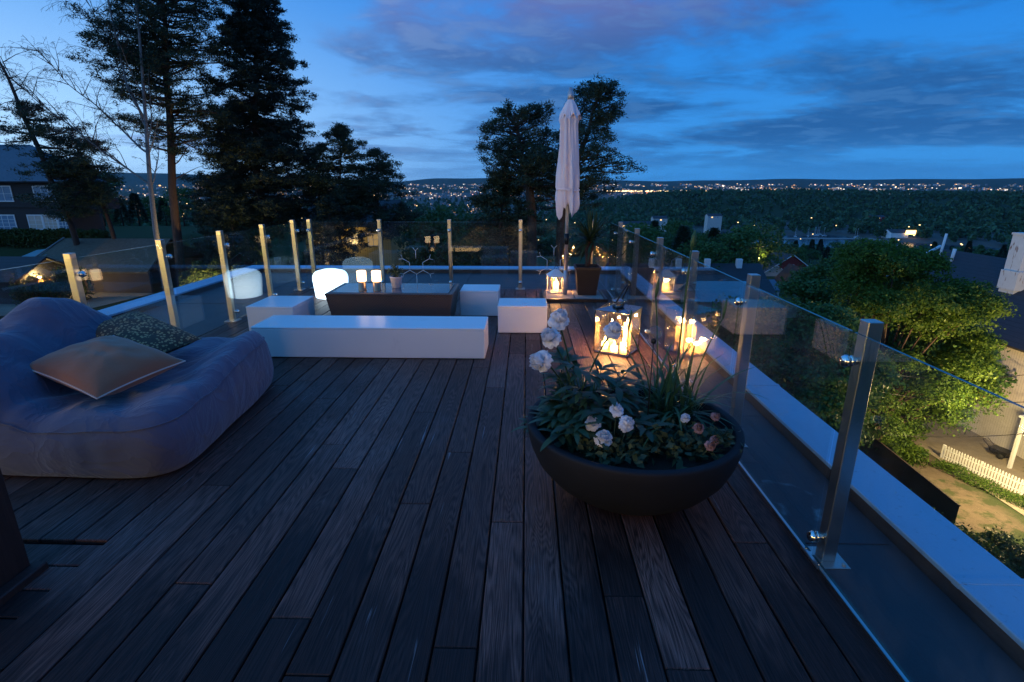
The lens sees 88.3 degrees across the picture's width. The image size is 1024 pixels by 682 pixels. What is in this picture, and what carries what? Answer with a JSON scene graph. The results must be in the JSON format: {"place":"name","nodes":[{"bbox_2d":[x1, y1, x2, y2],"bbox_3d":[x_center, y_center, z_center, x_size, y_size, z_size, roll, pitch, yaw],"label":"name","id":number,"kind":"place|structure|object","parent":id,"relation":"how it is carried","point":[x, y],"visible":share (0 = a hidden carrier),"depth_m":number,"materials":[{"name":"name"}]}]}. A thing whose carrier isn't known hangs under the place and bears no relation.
{"place":"outdoors","nodes":[
{"label":"outdoors","id":0,"kind":"place"},
{"bbox_2d":[0,292,152,315],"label":"driveway","id":1,"kind":"structure","parent":0,"point":[102,299],"depth_m":44.80,"materials":[{"name":"grey asphalt"}]},
{"bbox_2d":[0,173,1023,545],"bbox_3d":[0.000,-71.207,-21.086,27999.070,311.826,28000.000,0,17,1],"label":"ground","id":2,"kind":"structure","parent":0,"point":[980,509],"depth_m":946.96,"materials":[{"name":"green plant"}]},
{"bbox_2d":[0,256,65,303],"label":"shed","id":3,"kind":"structure","parent":2,"relation":"on","point":[43,268],"depth_m":43.96,"materials":[{"name":"tile"}]},
{"bbox_2d":[7,266,97,304],"bbox_3d":[-37.788,-4.540,43.404,5.008,3.261,2.788,-4,17,-14],"label":"bush","id":4,"kind":"object","parent":2,"relation":"on","point":[55,284],"visible":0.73,"depth_m":42.63,"materials":[{"name":"green plant"}]},
{"bbox_2d":[0,227,110,248],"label":"hedge","id":5,"kind":"object","parent":2,"relation":"on","point":[20,236],"visible":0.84,"depth_m":56.59,"materials":[{"name":"green plant"}]},
{"bbox_2d":[0,145,120,243],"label":"timber house","id":6,"kind":"structure","parent":2,"relation":"on","point":[17,213],"depth_m":57.60,"materials":[{"name":"wood"}]},
{"bbox_2d":[0,186,14,201],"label":"window","id":7,"kind":"structure","parent":6,"relation":"in","point":[5,191],"depth_m":57.29,"materials":[{"name":"white glass"}]},
{"bbox_2d":[0,215,17,228],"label":"window","id":8,"kind":"structure","parent":6,"relation":"in","point":[6,221],"depth_m":58.13,"materials":[{"name":"white glass"}]},
{"bbox_2d":[26,215,44,229],"bbox_3d":[-52.427,-13.073,58.061,1.690,1.640,0.080,0,17,1],"label":"window","id":9,"kind":"structure","parent":6,"relation":"in","point":[34,221],"depth_m":58.05,"materials":[{"name":"white glass"}]},
{"bbox_2d":[41,215,58,228],"bbox_3d":[-50.753,-13.061,58.018,1.640,1.640,0.080,0,17,1],"label":"window","id":10,"kind":"structure","parent":6,"relation":"in","point":[48,223],"depth_m":58.05,"materials":[{"name":"white glass"}]},
{"bbox_2d":[0,61,126,245],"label":"pine tree","id":11,"kind":"object","parent":2,"relation":"on","point":[32,133],"visible":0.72,"depth_m":47.98,"materials":[{"name":"green plant"}]},
{"bbox_2d":[28,131,135,238],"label":"pine tree","id":12,"kind":"object","parent":2,"relation":"on","point":[105,200],"visible":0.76,"depth_m":48.64,"materials":[{"name":"green plant"}]},
{"bbox_2d":[0,0,179,290],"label":"birch tree","id":13,"kind":"object","parent":2,"relation":"on","point":[148,148],"visible":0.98,"depth_m":40.96,"materials":[{"name":"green plant"}]},
{"bbox_2d":[34,237,210,292],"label":"garage","id":14,"kind":"structure","parent":2,"relation":"on","point":[131,270],"depth_m":48.80,"materials":[{"name":"grey wood"}]},
{"bbox_2d":[112,198,133,225],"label":"conifer tree","id":15,"kind":"object","parent":2,"relation":"on","point":[124,213],"visible":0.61,"depth_m":89.51,"materials":[{"name":"green plant"}]},
{"bbox_2d":[127,192,150,225],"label":"conifer tree","id":16,"kind":"object","parent":2,"relation":"on","point":[138,206],"visible":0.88,"depth_m":96.18,"materials":[{"name":"green plant"}]},
{"bbox_2d":[136,196,167,222],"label":"leafy tree","id":17,"kind":"object","parent":2,"relation":"on","point":[146,200],"visible":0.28,"depth_m":101.87,"materials":[{"name":"green plant"}]},
{"bbox_2d":[58,0,249,286],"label":"pine tree","id":18,"kind":"object","parent":2,"relation":"on","point":[155,33],"visible":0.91,"depth_m":43.29,"materials":[{"name":"green plant"}]},
{"bbox_2d":[156,196,170,225],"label":"conifer tree","id":19,"kind":"object","parent":2,"relation":"on","point":[160,213],"visible":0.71,"depth_m":97.91,"materials":[{"name":"green plant"}]},
{"bbox_2d":[158,186,195,225],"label":"leafy tree","id":20,"kind":"object","parent":2,"relation":"on","point":[180,193],"visible":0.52,"depth_m":86.53,"materials":[{"name":"green plant"}]},
{"bbox_2d":[178,99,278,266],"bbox_3d":[-29.623,-15.788,55.875,10.158,17.990,10.081,13,21,38],"label":"pine tree","id":21,"kind":"object","parent":2,"relation":"on","point":[196,214],"visible":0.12,"depth_m":54.42,"materials":[{"name":"green plant"}]},
{"bbox_2d":[178,256,282,286],"bbox_3d":[-24.245,-5.765,48.210,10.589,4.193,2.819,-4,17,-14],"label":"bush","id":22,"kind":"object","parent":2,"relation":"on","point":[198,271],"visible":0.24,"depth_m":46.51,"materials":[{"name":"green plant"}]},
{"bbox_2d":[188,179,275,268],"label":"pine tree","id":23,"kind":"object","parent":2,"relation":"on","point":[228,197],"visible":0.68,"depth_m":50.09,"materials":[{"name":"green plant"}]},
{"bbox_2d":[184,0,318,262],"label":"pine tree","id":24,"kind":"object","parent":2,"relation":"on","point":[256,32],"visible":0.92,"depth_m":49.06,"materials":[{"name":"green plant"}]},
{"bbox_2d":[283,141,355,260],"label":"pine tree","id":25,"kind":"object","parent":2,"relation":"on","point":[302,231],"visible":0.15,"depth_m":55.19,"materials":[{"name":"green plant"}]},
{"bbox_2d":[283,194,371,265],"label":"pine tree","id":26,"kind":"object","parent":2,"relation":"on","point":[336,223],"visible":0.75,"depth_m":50.74,"materials":[{"name":"green plant"}]},
{"bbox_2d":[288,120,384,263],"bbox_3d":[-17.696,-13.880,54.715,10.151,16.712,9.120,0,17,1],"label":"pine tree","id":27,"kind":"object","parent":2,"relation":"on","point":[334,184],"visible":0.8,"depth_m":52.39,"materials":[{"name":"green plant"}]},
{"bbox_2d":[301,200,409,265],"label":"yellow house","id":28,"kind":"structure","parent":2,"relation":"on","point":[390,251],"depth_m":66.15,"materials":[{"name":"wood"}]},
{"bbox_2d":[336,147,425,265],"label":"pine tree","id":29,"kind":"object","parent":2,"relation":"on","point":[380,164],"visible":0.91,"depth_m":54.48,"materials":[{"name":"green plant"}]},
{"bbox_2d":[390,220,447,265],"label":"leafy tree","id":30,"kind":"object","parent":2,"relation":"on","point":[421,227],"visible":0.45,"depth_m":64.91,"materials":[{"name":"green plant"}]},
{"bbox_2d":[395,202,476,265],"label":"leafy tree","id":31,"kind":"object","parent":2,"relation":"on","point":[437,212],"visible":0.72,"depth_m":63.01,"materials":[{"name":"green plant"}]},
{"bbox_2d":[422,216,468,263],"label":"leafy tree","id":32,"kind":"object","parent":2,"relation":"on","point":[439,221],"visible":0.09,"depth_m":67.03,"materials":[{"name":"green plant"}]},
{"bbox_2d":[431,230,497,265],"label":"leafy tree","id":33,"kind":"object","parent":2,"relation":"on","point":[459,243],"visible":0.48,"depth_m":60.56,"materials":[{"name":"green plant"}]},
{"bbox_2d":[454,225,526,265],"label":"leafy tree","id":34,"kind":"object","parent":2,"relation":"on","point":[468,240],"visible":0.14,"depth_m":60.73,"materials":[{"name":"green plant"}]},
{"bbox_2d":[451,169,550,265],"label":"pine tree","id":35,"kind":"object","parent":2,"relation":"on","point":[500,197],"visible":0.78,"depth_m":38.11,"materials":[{"name":"green plant"}]},
{"bbox_2d":[473,98,580,265],"bbox_3d":[0.938,-8.147,37.042,7.570,16.276,7.965,0,17,1],"label":"pine tree","id":36,"kind":"object","parent":2,"relation":"on","point":[530,160],"visible":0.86,"depth_m":34.82,"materials":[{"name":"green plant"}]},
{"bbox_2d":[104,188,1023,259],"bbox_3d":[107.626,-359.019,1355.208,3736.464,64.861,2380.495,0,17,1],"label":"distant forest","id":37,"kind":"object","parent":2,"relation":"on","point":[949,220],"visible":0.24,"depth_m":985.78,"materials":[{"name":"green plant"}]},
{"bbox_2d":[114,184,1022,215],"bbox_3d":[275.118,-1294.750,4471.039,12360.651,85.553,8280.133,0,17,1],"label":"city buildings","id":38,"kind":"structure","parent":2,"relation":"on","point":[723,187],"depth_m":5434.41,"materials":[{"name":"grey"}]},
{"bbox_2d":[119,183,1022,214],"bbox_3d":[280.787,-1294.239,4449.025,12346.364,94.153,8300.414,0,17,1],"label":"city lights","id":39,"kind":"object","parent":2,"relation":"on","point":[677,187],"visible":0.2,"depth_m":5186.95},
{"bbox_2d":[506,73,647,265],"bbox_3d":[3.704,-9.034,37.523,8.335,17.948,9.272,-11,20,-34],"label":"pine tree","id":40,"kind":"object","parent":2,"relation":"on","point":[599,116],"visible":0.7,"depth_m":34.83,"materials":[{"name":"green plant"}]},
{"bbox_2d":[621,221,654,258],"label":"leafy tree","id":41,"kind":"object","parent":2,"relation":"on","point":[625,226],"visible":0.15,"depth_m":181.29,"materials":[{"name":"green plant"}]},
{"bbox_2d":[621,222,666,262],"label":"leafy tree","id":42,"kind":"object","parent":2,"relation":"on","point":[646,232],"visible":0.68,"depth_m":111.10,"materials":[{"name":"green plant"}]},
{"bbox_2d":[655,219,686,242],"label":"leafy tree","id":43,"kind":"object","parent":2,"relation":"on","point":[675,224],"visible":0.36,"depth_m":172.06,"materials":[{"name":"green plant"}]},
{"bbox_2d":[645,229,700,260],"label":"leafy tree","id":44,"kind":"object","parent":2,"relation":"on","point":[668,237],"visible":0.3,"depth_m":122.97,"materials":[{"name":"green plant"}]},
{"bbox_2d":[666,224,691,262],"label":"conifer tree","id":45,"kind":"object","parent":2,"relation":"on","point":[684,237],"visible":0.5,"depth_m":109.25,"materials":[{"name":"green plant"}]},
{"bbox_2d":[606,258,766,297],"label":"row house","id":46,"kind":"structure","parent":2,"relation":"on","point":[673,279],"depth_m":93.56,"materials":[{"name":"tile"}]},
{"bbox_2d":[670,238,736,269],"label":"leafy tree","id":47,"kind":"object","parent":2,"relation":"on","point":[706,249],"visible":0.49,"depth_m":96.58,"materials":[{"name":"green plant"}]},
{"bbox_2d":[700,227,720,262],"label":"conifer tree","id":48,"kind":"object","parent":2,"relation":"on","point":[713,231],"visible":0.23,"depth_m":126.78,"materials":[{"name":"green plant"}]},
{"bbox_2d":[678,281,745,328],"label":"teal roofed house","id":49,"kind":"structure","parent":2,"relation":"on","point":[706,292],"depth_m":63.60,"materials":[{"name":"metal"}]},
{"bbox_2d":[703,214,721,233],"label":"slope house","id":50,"kind":"structure","parent":2,"relation":"on","point":[712,221],"depth_m":678.38,"materials":[{"name":"tile"}]},
{"bbox_2d":[708,228,761,262],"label":"leafy tree","id":51,"kind":"object","parent":2,"relation":"on","point":[717,240],"visible":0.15,"depth_m":118.73,"materials":[{"name":"green plant"}]},
{"bbox_2d":[725,279,778,300],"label":"dark roofed house","id":52,"kind":"structure","parent":2,"relation":"on","point":[766,285],"depth_m":69.79,"materials":[{"name":"tile"}]},
{"bbox_2d":[718,223,786,271],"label":"leafy tree","id":53,"kind":"object","parent":2,"relation":"on","point":[743,235],"visible":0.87,"depth_m":107.25,"materials":[{"name":"green plant"}]},
{"bbox_2d":[740,220,799,269],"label":"leafy tree","id":54,"kind":"object","parent":2,"relation":"on","point":[778,234],"visible":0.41,"depth_m":116.38,"materials":[{"name":"green plant"}]},
{"bbox_2d":[761,262,782,275],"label":"gabled house","id":55,"kind":"structure","parent":2,"relation":"on","point":[771,273],"depth_m":132.88,"materials":[{"name":"tile"}]},
{"bbox_2d":[767,251,807,268],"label":"red house","id":56,"kind":"structure","parent":2,"relation":"on","point":[795,260],"depth_m":145.94,"materials":[{"name":"tile"}]},
{"bbox_2d":[774,264,802,281],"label":"pale house","id":57,"kind":"structure","parent":2,"relation":"on","point":[784,273],"depth_m":118.75,"materials":[{"name":"tile"}]},
{"bbox_2d":[699,295,909,445],"bbox_3d":[14.084,1.479,28.003,11.777,8.034,9.235,0,17,1],"label":"leafy tree","id":58,"kind":"object","parent":2,"relation":"on","point":[814,354],"visible":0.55,"depth_m":25.70,"materials":[{"name":"green plant"}]},
{"bbox_2d":[772,246,932,343],"bbox_3d":[26.933,-1.346,42.259,12.557,12.628,9.167,0,17,1],"label":"leafy tree","id":59,"kind":"object","parent":2,"relation":"on","point":[803,284],"visible":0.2,"depth_m":41.75,"materials":[{"name":"green plant"}]},
{"bbox_2d":[881,229,907,237],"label":"harbour building","id":60,"kind":"structure","parent":2,"relation":"on","point":[894,233],"depth_m":721.05,"materials":[{"name":"white paint"}]},
{"bbox_2d":[783,236,1020,455],"bbox_3d":[22.801,0.660,32.314,13.140,13.958,8.803,0,17,1],"label":"maple tree","id":61,"kind":"object","parent":2,"relation":"on","point":[865,268],"visible":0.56,"depth_m":30.05,"materials":[{"name":"green plant"}]},
{"bbox_2d":[879,430,930,468],"bbox_3d":[24.753,6.118,35.302,2.382,2.123,6.698,2,17,6],"label":"bush","id":62,"kind":"object","parent":2,"relation":"on","point":[906,448],"visible":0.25,"depth_m":32.41,"materials":[{"name":"green plant"}]},
{"bbox_2d":[859,435,960,524],"bbox_3d":[21.580,5.906,34.223,0.281,2.824,20.682,2,17,6],"label":"board fence","id":63,"kind":"object","parent":2,"relation":"on","point":[906,474],"visible":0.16,"depth_m":27.36,"materials":[{"name":"black wood"}]},
{"bbox_2d":[887,315,1017,435],"bbox_3d":[27.644,2.248,34.675,9.140,9.838,8.347,0,17,1],"label":"leafy tree","id":64,"kind":"object","parent":2,"relation":"on","point":[919,346],"visible":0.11,"depth_m":31.76,"materials":[{"name":"green plant"}]},
{"bbox_2d":[888,232,1023,468],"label":"white house","id":65,"kind":"structure","parent":2,"relation":"on","point":[1005,275],"depth_m":36.18,"materials":[{"name":"paint"}]},
{"bbox_2d":[910,489,1023,578],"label":"hedge","id":66,"kind":"object","parent":2,"relation":"on","point":[1007,553],"visible":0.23,"depth_m":20.80,"materials":[{"name":"green plant"}]},
{"bbox_2d":[911,416,1023,514],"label":"yard","id":67,"kind":"structure","parent":2,"relation":"on","point":[977,448],"depth_m":34.50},
{"bbox_2d":[983,438,1010,459],"bbox_3d":[31.036,6.924,33.757,0.760,0.868,1.486,-5,17,-18],"label":"garden cart","id":68,"kind":"object","parent":67,"relation":"on","point":[1000,452],"visible":0.96,"depth_m":33.47,"materials":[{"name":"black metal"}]},
{"bbox_2d":[929,459,1023,509],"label":"bush","id":69,"kind":"object","parent":2,"relation":"on","point":[1017,497],"visible":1,"depth_m":30.35,"materials":[{"name":"green plant"}]},
{"bbox_2d":[940,444,1023,494],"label":"picket fence","id":70,"kind":"object","parent":2,"relation":"on","point":[943,452],"visible":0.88,"depth_m":31.20,"materials":[{"name":"white paint"}]},
{"bbox_3d":[-1.766,7.562,4.980,7.950,13.970,17.060,0,17,1],"label":"terrace building","id":71,"kind":"object","parent":2,"relation":"on","visible":0},
{"bbox_2d":[24,272,1023,681],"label":"roof felt","id":72,"kind":"object","parent":71,"relation":"on","point":[920,624],"visible":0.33,"depth_m":2.78,"materials":[{"name":"grey"}]},
{"bbox_2d":[330,291,666,681],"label":"deck joists","id":73,"kind":"object","parent":72,"relation":"on","point":[523,511],"depth_m":2.43,"materials":[{"name":"brown wood"}]},
{"bbox_2d":[0,544,102,632],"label":"deck","id":74,"kind":"structure","parent":73,"relation":"on","point":[63,561],"depth_m":2.36,"materials":[{"name":"brown wood"}]},
{"bbox_2d":[0,468,48,606],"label":"pergola post","id":75,"kind":"object","parent":74,"relation":"on","point":[18,572],"visible":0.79,"depth_m":2.26,"materials":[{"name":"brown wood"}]},
{"bbox_2d":[0,288,901,681],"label":"deck","id":76,"kind":"structure","parent":73,"relation":"on","point":[272,522],"depth_m":2.42,"materials":[{"name":"brown wood"}]},
{"bbox_2d":[0,297,273,477],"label":"bean bag lounger","id":77,"kind":"object","parent":76,"relation":"on","point":[204,396],"visible":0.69,"depth_m":3.21,"materials":[{"name":"fabric"}]},
{"bbox_2d":[30,335,185,398],"bbox_3d":[-2.636,0.149,3.423,0.727,0.242,0.568,15,27,19],"label":"cushion","id":78,"kind":"object","parent":77,"relation":"on","point":[99,367],"visible":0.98,"depth_m":3.28,"materials":[{"name":"beige fabric"}]},
{"bbox_2d":[96,311,201,353],"bbox_3d":[-2.800,-0.044,3.966,0.740,0.179,0.460,19,30,18],"label":"cushion","id":79,"kind":"object","parent":77,"relation":"on","point":[146,330],"visible":0.7,"depth_m":3.90,"materials":[{"name":"fabric"}]},
{"bbox_2d":[3,220,305,336],"bbox_3d":[-3.567,-0.308,4.879,0.167,1.120,7.690,0,17,1],"label":"glass railing","id":80,"kind":"object","parent":76,"relation":"on","point":[74,274],"visible":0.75,"depth_m":6.34,"materials":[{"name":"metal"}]},
{"bbox_2d":[246,296,314,330],"bbox_3d":[-2.758,-0.327,6.343,0.544,0.314,0.624,0,17,1],"label":"white box seat","id":81,"kind":"object","parent":76,"relation":"on","point":[263,309],"visible":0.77,"depth_m":6.10,"materials":[{"name":"laminate"}]},
{"bbox_2d":[312,268,347,299],"bbox_3d":[-2.752,-0.879,8.015,0.518,0.435,0.518,0,17,1],"label":"glowing stool","id":82,"kind":"object","parent":76,"relation":"on","point":[326,280],"visible":0.72,"depth_m":7.81,"materials":[{"name":"plastic"}]},
{"bbox_2d":[250,315,487,358],"bbox_3d":[-1.408,-0.051,5.418,2.304,0.309,0.494,0,17,1],"label":"white bench","id":83,"kind":"object","parent":76,"relation":"on","point":[378,336],"visible":0.94,"depth_m":5.19,"materials":[{"name":"laminate"}]},
{"bbox_2d":[324,283,459,315],"bbox_3d":[-1.459,-0.468,6.662,1.532,0.414,0.732,0,17,1],"label":"wicker table","id":84,"kind":"object","parent":76,"relation":"on","point":[410,299],"visible":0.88,"depth_m":6.33,"materials":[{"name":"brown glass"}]},
{"bbox_2d":[356,270,366,290],"bbox_3d":[-1.823,-0.734,6.405,0.112,0.240,0.112,0,17,1],"label":"table lamp","id":85,"kind":"object","parent":84,"relation":"on","point":[361,278],"visible":1,"depth_m":6.37,"materials":[{"name":"metal"}]},
{"bbox_2d":[371,270,380,290],"bbox_3d":[-1.643,-0.733,6.401,0.112,0.240,0.112,0,17,1],"label":"table lamp","id":86,"kind":"object","parent":84,"relation":"on","point":[376,277],"visible":1,"depth_m":6.36,"materials":[{"name":"glass"}]},
{"bbox_2d":[306,219,607,289],"bbox_3d":[-0.933,-1.402,8.574,4.896,1.120,0.167,0,17,1],"label":"glass railing","id":87,"kind":"object","parent":76,"relation":"on","point":[380,244],"visible":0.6,"depth_m":8.56,"materials":[{"name":"metal"}]},
{"bbox_2d":[460,284,499,315],"bbox_3d":[-0.417,-0.552,7.067,0.504,0.334,0.464,0,17,1],"label":"white box seat","id":88,"kind":"object","parent":76,"relation":"on","point":[479,299],"visible":0.89,"depth_m":6.86,"materials":[{"name":"laminate"}]},
{"bbox_2d":[498,298,546,332],"bbox_3d":[0.126,-0.308,6.269,0.569,0.319,0.444,0,17,1],"label":"white box seat","id":89,"kind":"object","parent":76,"relation":"on","point":[522,315],"visible":0.96,"depth_m":6.07,"materials":[{"name":"laminate"}]},
{"bbox_2d":[542,289,607,301],"bbox_3d":[0.940,-0.699,8.093,0.940,0.045,0.760,0,17,1],"label":"parasol stand","id":90,"kind":"object","parent":76,"relation":"on","point":[572,295],"visible":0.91,"depth_m":7.85,"materials":[{"name":"black metal"}]},
{"bbox_2d":[547,266,562,293],"bbox_3d":[0.684,-0.960,8.179,0.270,0.407,0.270,-2,17,-6],"label":"candle lantern","id":91,"kind":"object","parent":90,"relation":"on","point":[556,272],"visible":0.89,"depth_m":8.11,"materials":[{"name":"white paint"}]},
{"bbox_2d":[555,87,580,294],"bbox_3d":[0.804,-2.094,7.644,0.350,2.885,0.378,0,17,1],"label":"closed parasol","id":92,"kind":"object","parent":90,"relation":"in","point":[567,197],"visible":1,"depth_m":7.43,"materials":[{"name":"fabric"}]},
{"bbox_2d":[574,264,600,294],"bbox_3d":[1.141,-0.937,8.058,0.380,0.430,0.380,0,17,1],"label":"square flower pot","id":93,"kind":"object","parent":90,"relation":"on","point":[587,279],"visible":0.93,"depth_m":7.91,"materials":[{"name":"ceramic"}]},
{"bbox_2d":[562,207,622,266],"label":"yucca palm","id":94,"kind":"object","parent":93,"relation":"in","point":[589,235],"visible":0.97,"depth_m":7.81,"materials":[{"name":"green plant"}]},
{"bbox_2d":[593,284,641,357],"bbox_3d":[1.083,-0.240,5.376,0.372,0.707,0.372,10,19,30],"label":"candle lantern","id":95,"kind":"object","parent":76,"relation":"on","point":[618,305],"visible":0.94,"depth_m":5.30,"materials":[{"name":"silver metal"}]},
{"bbox_2d":[623,319,631,348],"bbox_3d":[1.184,-0.084,5.425,0.080,0.328,0.080,0,17,1],"label":"candle","id":96,"kind":"object","parent":95,"relation":"on","point":[625,331],"visible":0.76,"depth_m":5.40,"materials":[{"name":"wax"}]},
{"bbox_2d":[527,383,744,515],"bbox_3d":[0.655,0.630,2.944,1.144,0.420,1.144,0,17,1],"label":"bowl planter","id":97,"kind":"object","parent":76,"relation":"on","point":[662,485],"visible":0.59,"depth_m":2.48,"materials":[{"name":"ceramic"}]},
{"bbox_2d":[511,308,674,456],"bbox_3d":[0.428,0.229,2.853,0.875,0.851,0.827,0,17,1],"label":"peony plant","id":98,"kind":"object","parent":97,"relation":"in","point":[560,412],"visible":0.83,"depth_m":2.75,"materials":[{"name":"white plant"}]},
{"bbox_2d":[568,402,665,467],"bbox_3d":[0.523,0.461,2.576,0.500,0.297,0.373,0,17,1],"label":"rose bush","id":99,"kind":"object","parent":97,"relation":"in","point":[602,442],"visible":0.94,"depth_m":2.57,"materials":[{"name":"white plant"}]},
{"bbox_2d":[646,326,661,414],"bbox_3d":[0.723,0.220,2.758,0.080,0.622,0.076,0,17,1],"label":"garden stake light","id":100,"kind":"object","parent":97,"relation":"in","point":[653,341],"visible":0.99,"depth_m":2.73,"materials":[{"name":"black metal"}]},
{"bbox_2d":[626,412,742,468],"bbox_3d":[0.866,0.503,2.628,0.577,0.210,0.390,0,17,1],"label":"rose bush","id":101,"kind":"object","parent":97,"relation":"in","point":[680,443],"visible":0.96,"depth_m":2.61,"materials":[{"name":"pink plant"}]},
{"bbox_2d":[622,230,766,447],"bbox_3d":[0.898,-0.003,2.945,0.886,1.217,0.961,-5,17,-15],"label":"strap leaf lily","id":102,"kind":"object","parent":97,"relation":"in","point":[670,385],"visible":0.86,"depth_m":2.92,"materials":[{"name":"green plant"}]},
{"bbox_2d":[176,272,888,544],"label":"roof felt seams","id":103,"kind":"object","parent":72,"relation":"on","point":[852,540],"visible":0.47,"depth_m":8.10,"materials":[{"name":"grey"}]},
{"bbox_2d":[606,222,1023,681],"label":"glass railing","id":104,"kind":"object","parent":72,"relation":"on","point":[823,555],"visible":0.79,"depth_m":2.38,"materials":[{"name":"metal"}]},
{"bbox_2d":[98,265,1023,670],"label":"roof parapet","id":105,"kind":"structure","parent":71,"relation":"on","point":[978,585],"depth_m":2.98,"materials":[{"name":"metal"}]},
{"bbox_2d":[0,0,1023,181],"label":"sky","id":106,"kind":"structure","parent":0,"point":[718,89],"materials":[{"name":"blue"}]},
{"bbox_2d":[696,232,999,251],"bbox_3d":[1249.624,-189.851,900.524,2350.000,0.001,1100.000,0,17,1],"label":"water","id":107,"kind":"structure","parent":0,"point":[808,241],"depth_m":714.91,"materials":[{"name":"blue liquid"}]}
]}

